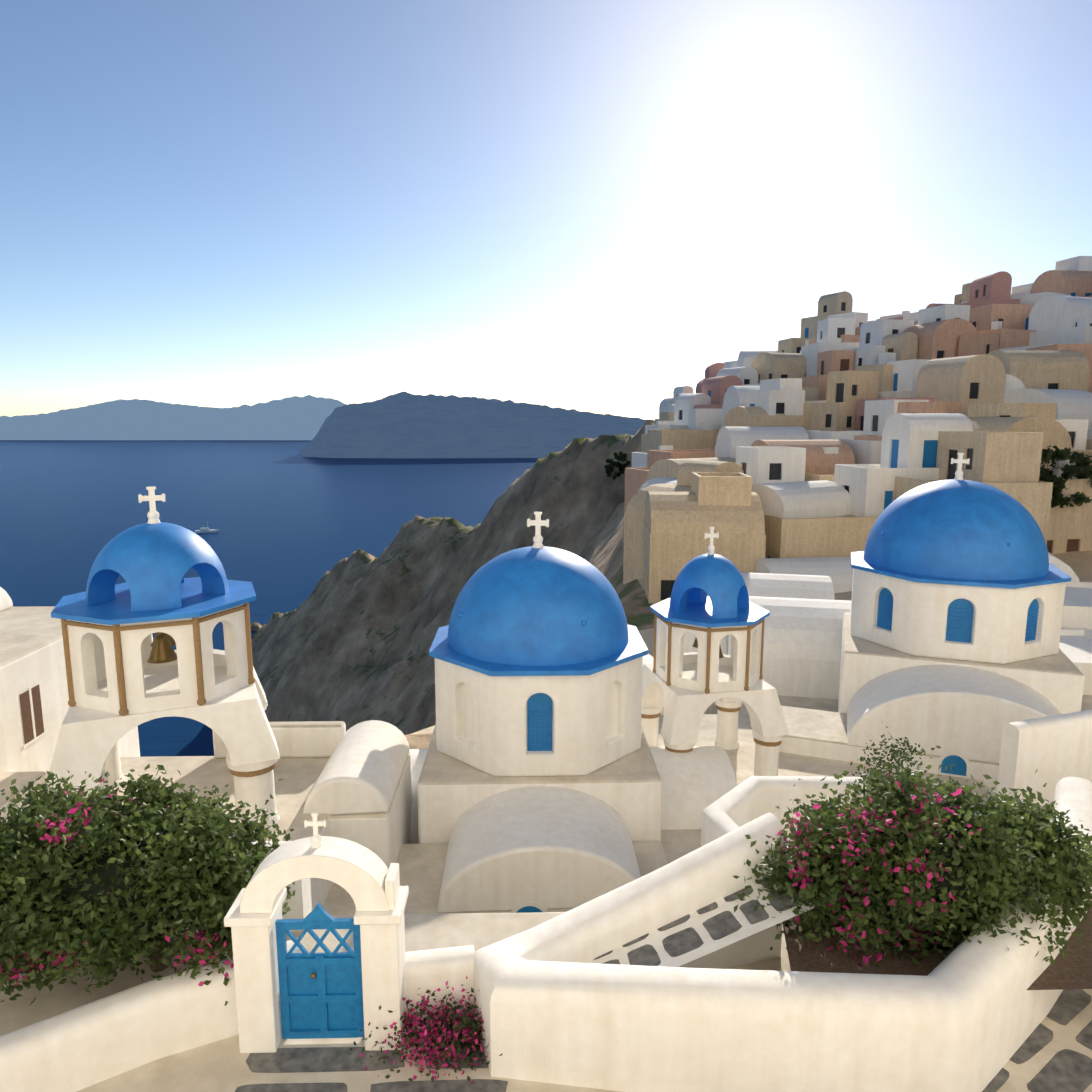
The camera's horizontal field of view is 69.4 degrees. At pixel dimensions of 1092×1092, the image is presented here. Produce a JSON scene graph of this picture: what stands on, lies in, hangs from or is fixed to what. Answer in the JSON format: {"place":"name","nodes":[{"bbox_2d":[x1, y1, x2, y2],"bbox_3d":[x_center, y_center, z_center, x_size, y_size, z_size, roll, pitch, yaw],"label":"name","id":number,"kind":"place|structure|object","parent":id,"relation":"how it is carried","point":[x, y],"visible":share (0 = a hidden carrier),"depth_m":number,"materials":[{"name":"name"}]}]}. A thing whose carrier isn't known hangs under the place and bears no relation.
{"place":"outdoors","nodes":[
{"label":"outdoors","id":0,"kind":"place"},
{"bbox_2d":[0,395,346,439],"bbox_3d":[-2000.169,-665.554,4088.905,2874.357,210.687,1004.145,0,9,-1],"label":"island terrain","id":1,"kind":"structure","parent":0,"point":[296,418],"depth_m":3658.97,"materials":[{"name":"blue stone"}]},
{"bbox_2d":[0,419,654,756],"bbox_3d":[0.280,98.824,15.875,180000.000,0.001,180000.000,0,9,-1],"label":"sea water","id":2,"kind":"structure","parent":0,"point":[288,522],"depth_m":916.68,"materials":[{"name":"blue liquid"}]},
{"bbox_2d":[194,523,218,532],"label":"boat","id":3,"kind":"object","parent":2,"relation":"on","point":[204,530],"visible":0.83,"depth_m":698.33,"materials":[{"name":"white"}]},
{"bbox_2d":[300,392,654,457],"bbox_3d":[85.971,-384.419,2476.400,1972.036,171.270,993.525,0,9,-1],"label":"island terrain","id":4,"kind":"structure","parent":0,"point":[403,425],"depth_m":2026.04,"materials":[{"name":"stone"}]},
{"bbox_2d":[0,0,1091,418],"label":"sky","id":5,"kind":"structure","parent":0,"point":[594,206],"materials":[{"name":"blue"}]},
{"bbox_2d":[250,420,1091,748],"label":"cliff","id":6,"kind":"structure","parent":0,"point":[350,640],"depth_m":185.11,"materials":[{"name":"grey stone"}]},
{"bbox_2d":[0,587,1091,1091],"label":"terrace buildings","id":7,"kind":"structure","parent":6,"relation":"on","point":[354,783],"depth_m":15.65,"materials":[{"name":"white paint"}]},
{"bbox_2d":[19,684,46,748],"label":"house windows","id":8,"kind":"structure","parent":7,"relation":"on","point":[31,713],"depth_m":15.94,"materials":[{"name":"brown paint"}]},
{"bbox_2d":[0,764,294,1005],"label":"bougainvillea bush","id":9,"kind":"object","parent":7,"relation":"on","point":[107,889],"visible":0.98,"depth_m":8.88,"materials":[{"name":"green plant"}]},
{"bbox_2d":[60,706,279,831],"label":"columns","id":10,"kind":"structure","parent":7,"relation":"on","point":[253,784],"depth_m":14.59,"materials":[{"name":"white paint"}]},
{"bbox_2d":[47,665,279,791],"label":"belltower arches","id":11,"kind":"structure","parent":10,"relation":"on","point":[236,721],"depth_m":14.16,"materials":[{"name":"white paint"}]},
{"bbox_2d":[51,577,255,715],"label":"bell tower trim","id":12,"kind":"structure","parent":11,"relation":"on","point":[196,602],"depth_m":14.09,"materials":[{"name":"blue paint"}]},
{"bbox_2d":[86,522,228,610],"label":"dome","id":13,"kind":"structure","parent":12,"relation":"on","point":[151,564],"depth_m":14.21,"materials":[{"name":"blue paint"}]},
{"bbox_2d":[138,486,165,523],"bbox_3d":[-7.360,-0.751,14.755,0.431,0.722,0.246,0,9,-1],"label":"cross","id":14,"kind":"object","parent":13,"relation":"on","point":[153,513],"visible":0.94,"depth_m":14.71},
{"bbox_2d":[67,604,248,714],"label":"bell tower","id":15,"kind":"structure","parent":11,"relation":"on","point":[92,657],"depth_m":14.00,"materials":[{"name":"white paint"}]},
{"bbox_2d":[224,813,408,1052],"bbox_3d":[-2.469,4.175,8.633,1.860,2.679,0.560,0,9,-1],"label":"gate archway","id":16,"kind":"object","parent":7,"relation":"on","point":[367,879],"visible":1,"depth_m":8.44,"materials":[{"name":"white paint"}]},
{"bbox_2d":[275,902,363,1038],"bbox_3d":[-2.467,4.670,8.642,0.920,1.619,0.099,0,9,-1],"label":"gate door","id":17,"kind":"structure","parent":16,"relation":"in","point":[321,995],"depth_m":8.68,"materials":[{"name":"blue wood"}]},
{"bbox_2d":[348,975,502,1085],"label":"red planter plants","id":18,"kind":"object","parent":7,"relation":"on","point":[466,1027],"visible":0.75,"depth_m":8.54,"materials":[{"name":"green plant"}]},
{"bbox_2d":[323,724,737,915],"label":"church","id":19,"kind":"structure","parent":7,"relation":"on","point":[483,842],"depth_m":16.58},
{"bbox_2d":[510,901,547,912],"bbox_3d":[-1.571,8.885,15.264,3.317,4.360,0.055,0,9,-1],"label":"church window","id":20,"kind":"structure","parent":19,"relation":"in","point":[528,907],"depth_m":14.95,"materials":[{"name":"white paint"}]},
{"bbox_2d":[435,656,642,776],"bbox_3d":[-0.192,3.554,19.686,4.884,2.370,4.884,0,9,-1],"label":"dome drum","id":21,"kind":"object","parent":19,"relation":"on","point":[481,721],"visible":0.75,"depth_m":17.47,"materials":[{"name":"white paint"}]},
{"bbox_2d":[429,546,647,675],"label":"church dome","id":22,"kind":"structure","parent":21,"relation":"on","point":[532,611],"depth_m":17.75,"materials":[{"name":"blue paint"}]},
{"bbox_2d":[527,512,548,547],"bbox_3d":[-0.192,-0.378,19.049,0.503,0.902,0.296,6,11,34],"label":"cross","id":23,"kind":"object","parent":22,"relation":"on","point":[537,522],"visible":0.98,"depth_m":18.99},
{"bbox_2d":[527,693,551,750],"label":"church shutters","id":24,"kind":"object","parent":21,"relation":"attached to","point":[539,721],"visible":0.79,"depth_m":17.43,"materials":[{"name":"blue wood"}]},
{"bbox_2d":[0,710,1091,1091],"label":"parapet walls","id":25,"kind":"structure","parent":7,"relation":"on","point":[558,1008],"depth_m":8.17,"materials":[{"name":"white paint"}]},
{"bbox_2d":[846,721,934,796],"bbox_3d":[5.832,3.736,13.147,1.284,1.425,1.368,0,9,-1],"label":"bush","id":26,"kind":"object","parent":25,"relation":"on","point":[893,750],"visible":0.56,"depth_m":13.27,"materials":[{"name":"green plant"}]},
{"bbox_2d":[235,807,1091,1091],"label":"path paving","id":27,"kind":"structure","parent":7,"relation":"on","point":[710,928],"depth_m":8.98,"materials":[{"name":"stone"}]},
{"bbox_2d":[641,699,783,775],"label":"columns","id":28,"kind":"structure","parent":7,"relation":"on","point":[766,761],"depth_m":22.76,"materials":[{"name":"white paint"}]},
{"bbox_2d":[642,663,788,744],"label":"belltower arches","id":29,"kind":"structure","parent":28,"relation":"on","point":[685,709],"depth_m":20.67,"materials":[{"name":"white paint"}]},
{"bbox_2d":[656,618,761,692],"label":"bell tower","id":30,"kind":"structure","parent":29,"relation":"on","point":[735,659],"depth_m":20.69,"materials":[{"name":"white paint"}]},
{"bbox_2d":[650,596,769,693],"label":"bell tower trim","id":31,"kind":"structure","parent":30,"relation":"attached to","point":[752,617],"depth_m":20.77,"materials":[{"name":"blue paint"}]},
{"bbox_2d":[669,554,748,618],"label":"dome","id":32,"kind":"structure","parent":31,"relation":"on","point":[718,580],"depth_m":20.82,"materials":[{"name":"blue paint"}]},
{"bbox_2d":[704,527,718,554],"bbox_3d":[4.454,-0.126,21.234,0.370,0.783,0.218,-7,12,-37],"label":"cross","id":33,"kind":"object","parent":32,"relation":"on","point":[711,536],"visible":0.9,"depth_m":21.19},
{"bbox_2d":[733,746,1091,969],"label":"bougainvillea bush","id":34,"kind":"object","parent":7,"relation":"on","point":[917,870],"visible":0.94,"depth_m":9.00,"materials":[{"name":"green plant"}]},
{"bbox_2d":[779,612,1084,792],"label":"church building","id":35,"kind":"structure","parent":7,"relation":"on","point":[968,710],"depth_m":22.47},
{"bbox_2d":[937,752,969,776],"bbox_3d":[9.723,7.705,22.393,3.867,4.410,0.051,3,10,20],"label":"arched window","id":36,"kind":"structure","parent":35,"relation":"attached to","point":[961,767],"depth_m":21.54,"materials":[{"name":"blue paint"}]},
{"bbox_2d":[850,568,1065,663],"bbox_3d":[13.443,1.843,26.339,5.984,2.320,5.984,3,10,20],"label":"dome drum","id":37,"kind":"object","parent":35,"relation":"on","point":[920,616],"visible":0.69,"depth_m":23.83,"materials":[{"name":"white paint"}]},
{"bbox_2d":[876,588,1038,642],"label":"windows","id":38,"kind":"structure","parent":37,"relation":"attached to","point":[959,620],"depth_m":23.81,"materials":[{"name":"blue paint"}]},
{"bbox_2d":[851,479,1070,588],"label":"church dome","id":39,"kind":"structure","parent":37,"relation":"on","point":[962,532],"depth_m":24.07,"materials":[{"name":"blue paint"}]},
{"bbox_2d":[951,453,969,479],"bbox_3d":[13.443,-2.572,25.623,0.296,0.902,0.503,-6,11,-33],"label":"cross","id":40,"kind":"object","parent":39,"relation":"on","point":[960,460],"visible":0.88,"depth_m":25.57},
{"bbox_2d":[604,451,630,479],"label":"village tree","id":41,"kind":"object","parent":6,"relation":"on","point":[619,456],"visible":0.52,"depth_m":148.44,"materials":[{"name":"green plant"}]},
{"bbox_2d":[623,256,1091,603],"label":"hillside village","id":42,"kind":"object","parent":6,"relation":"on","point":[838,427],"depth_m":64.03,"materials":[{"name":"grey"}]},
{"bbox_2d":[642,552,1091,714],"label":"buildings","id":43,"kind":"structure","parent":6,"relation":"on","point":[795,598],"depth_m":30.32,"materials":[{"name":"grey paint"}]},
{"bbox_2d":[1039,445,1091,507],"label":"village tree","id":44,"kind":"object","parent":6,"relation":"on","point":[1081,468],"visible":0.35,"depth_m":49.09,"materials":[{"name":"green plant"}]}
]}

